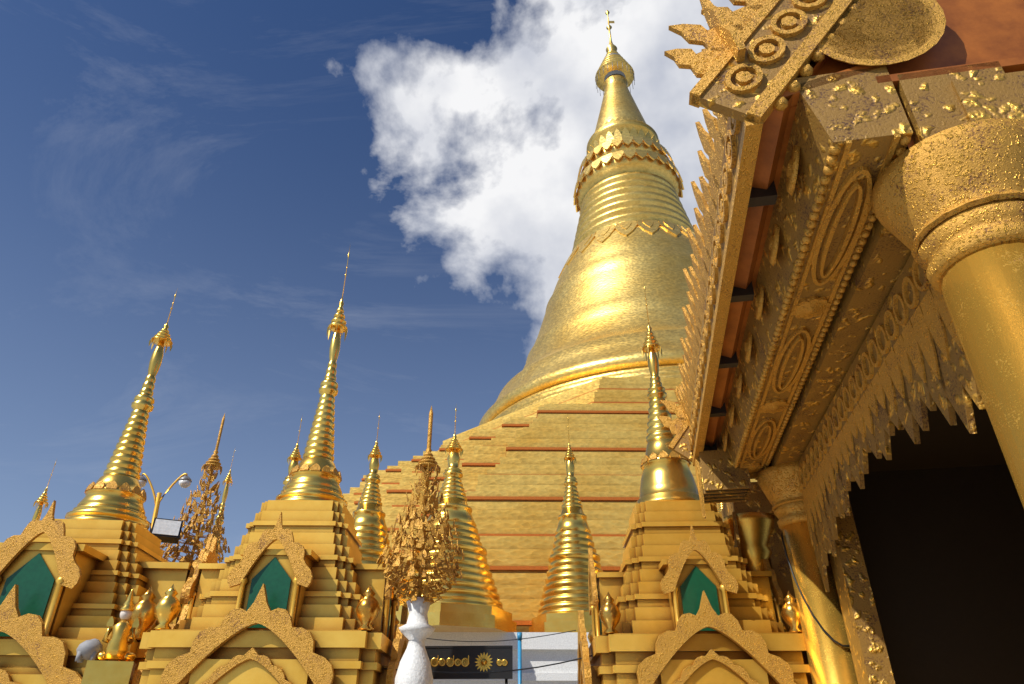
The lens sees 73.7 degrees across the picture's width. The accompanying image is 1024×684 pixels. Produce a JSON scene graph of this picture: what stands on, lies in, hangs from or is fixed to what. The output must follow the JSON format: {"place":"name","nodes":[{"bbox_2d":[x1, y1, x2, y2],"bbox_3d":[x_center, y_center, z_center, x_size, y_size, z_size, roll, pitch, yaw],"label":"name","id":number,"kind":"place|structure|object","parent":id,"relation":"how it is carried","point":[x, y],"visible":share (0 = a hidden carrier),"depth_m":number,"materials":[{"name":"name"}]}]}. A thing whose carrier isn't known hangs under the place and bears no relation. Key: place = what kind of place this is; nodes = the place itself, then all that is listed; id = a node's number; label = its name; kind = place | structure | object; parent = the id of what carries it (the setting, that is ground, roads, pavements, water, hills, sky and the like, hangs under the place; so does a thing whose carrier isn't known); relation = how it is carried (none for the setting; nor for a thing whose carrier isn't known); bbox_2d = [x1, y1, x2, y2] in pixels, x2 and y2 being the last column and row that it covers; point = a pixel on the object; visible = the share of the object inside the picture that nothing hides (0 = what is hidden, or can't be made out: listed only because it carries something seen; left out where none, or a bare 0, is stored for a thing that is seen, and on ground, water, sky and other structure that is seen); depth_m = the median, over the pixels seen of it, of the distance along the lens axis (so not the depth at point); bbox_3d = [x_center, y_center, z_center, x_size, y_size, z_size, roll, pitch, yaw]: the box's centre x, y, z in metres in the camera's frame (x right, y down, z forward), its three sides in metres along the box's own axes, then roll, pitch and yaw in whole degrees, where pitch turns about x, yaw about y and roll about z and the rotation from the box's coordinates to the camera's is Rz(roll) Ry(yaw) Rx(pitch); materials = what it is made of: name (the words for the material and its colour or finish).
{"place":"outdoors","nodes":[
{"label":"outdoors","id":0,"kind":"place"},
{"bbox_2d":[0,0,743,562],"label":"sky","id":1,"kind":"structure","parent":0,"point":[233,156],"materials":[{"name":"blue"}]},
{"bbox_3d":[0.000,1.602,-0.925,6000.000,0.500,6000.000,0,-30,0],"label":"ground","id":2,"kind":"structure","parent":0,"visible":0},
{"bbox_2d":[32,457,57,519],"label":"spire","id":3,"kind":"structure","parent":2,"relation":"on","point":[42,499],"depth_m":11.62,"materials":[{"name":"gold metal"}]},
{"bbox_2d":[0,288,212,683],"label":"shrine","id":4,"kind":"object","parent":2,"relation":"on","point":[81,570],"visible":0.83,"depth_m":9.33,"materials":[{"name":"gold metal"}]},
{"bbox_2d":[75,588,138,683],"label":"statue","id":5,"kind":"object","parent":4,"relation":"attached to","point":[112,663],"visible":1,"depth_m":8.23,"materials":[{"name":"gold metal"}]},
{"bbox_2d":[139,473,191,543],"bbox_3d":[-6.541,5.025,11.392,1.166,5.895,0.485,0,-30,0],"label":"street lamp","id":6,"kind":"object","parent":2,"relation":"on","point":[166,530],"visible":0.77,"depth_m":12.35,"materials":[{"name":"gold metal"}]},
{"bbox_2d":[160,414,229,563],"bbox_3d":[-6.034,4.737,12.498,1.283,7.494,1.261,0,-30,0],"label":"tree","id":7,"kind":"object","parent":2,"relation":"on","point":[212,464],"visible":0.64,"depth_m":13.13,"materials":[{"name":"gold metal"}]},
{"bbox_2d":[214,450,234,555],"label":"spire","id":8,"kind":"structure","parent":2,"relation":"on","point":[227,480],"depth_m":15.47,"materials":[{"name":"gold metal"}]},
{"bbox_2d":[132,249,408,683],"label":"shrine","id":9,"kind":"object","parent":2,"relation":"on","point":[292,590],"visible":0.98,"depth_m":8.46,"materials":[{"name":"gold metal"}]},
{"bbox_2d":[376,406,463,683],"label":"tree","id":10,"kind":"object","parent":2,"relation":"on","point":[416,630],"visible":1,"depth_m":8.52,"materials":[{"name":"gold metal"}]},
{"bbox_2d":[384,630,591,683],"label":"sign","id":11,"kind":"object","parent":2,"relation":"on","point":[471,662],"visible":0.91,"depth_m":10.87,"materials":[{"name":"black paint"}]},
{"bbox_2d":[343,10,756,683],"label":"stupa","id":12,"kind":"object","parent":2,"relation":"on","point":[581,382],"visible":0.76,"depth_m":52.64,"materials":[{"name":"gold metal"}]},
{"bbox_2d":[282,419,301,490],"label":"spire","id":13,"kind":"structure","parent":12,"relation":"on","point":[294,457],"depth_m":23.28,"materials":[{"name":"gold metal"}]},
{"bbox_2d":[352,414,393,600],"bbox_3d":[-4.645,5.581,22.199,3.035,7.332,3.035,-12,-32,19],"label":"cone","id":14,"kind":"object","parent":12,"relation":"on","point":[369,515],"visible":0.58,"depth_m":21.71,"materials":[{"name":"gold metal"}]},
{"bbox_2d":[389,409,516,631],"bbox_3d":[-1.965,5.423,22.171,3.884,7.577,3.884,-12,-32,19],"label":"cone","id":15,"kind":"object","parent":12,"relation":"on","point":[470,602],"visible":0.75,"depth_m":20.08,"materials":[{"name":"gold metal"}]},
{"bbox_2d":[529,419,602,631],"bbox_3d":[2.038,5.889,23.054,2.802,7.654,2.802,12,-32,-19],"label":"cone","id":16,"kind":"object","parent":12,"relation":"on","point":[565,597],"visible":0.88,"depth_m":21.50,"materials":[{"name":"gold metal"}]},
{"bbox_2d":[577,280,812,683],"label":"shrine","id":17,"kind":"object","parent":2,"relation":"on","point":[682,596],"visible":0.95,"depth_m":8.28,"materials":[{"name":"gold metal"}]},
{"bbox_2d":[718,503,723,512],"bbox_3d":[3.887,4.840,11.530,1.756,6.346,1.756,0,-30,0],"label":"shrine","id":18,"kind":"object","parent":2,"relation":"on","point":[720,505],"visible":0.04,"depth_m":12.51,"materials":[{"name":"gold metal"}]},
{"bbox_2d":[657,0,1023,683],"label":"pavilion","id":19,"kind":"structure","parent":2,"relation":"on","point":[849,394],"depth_m":5.19,"materials":[{"name":"gold metal"}]}
]}

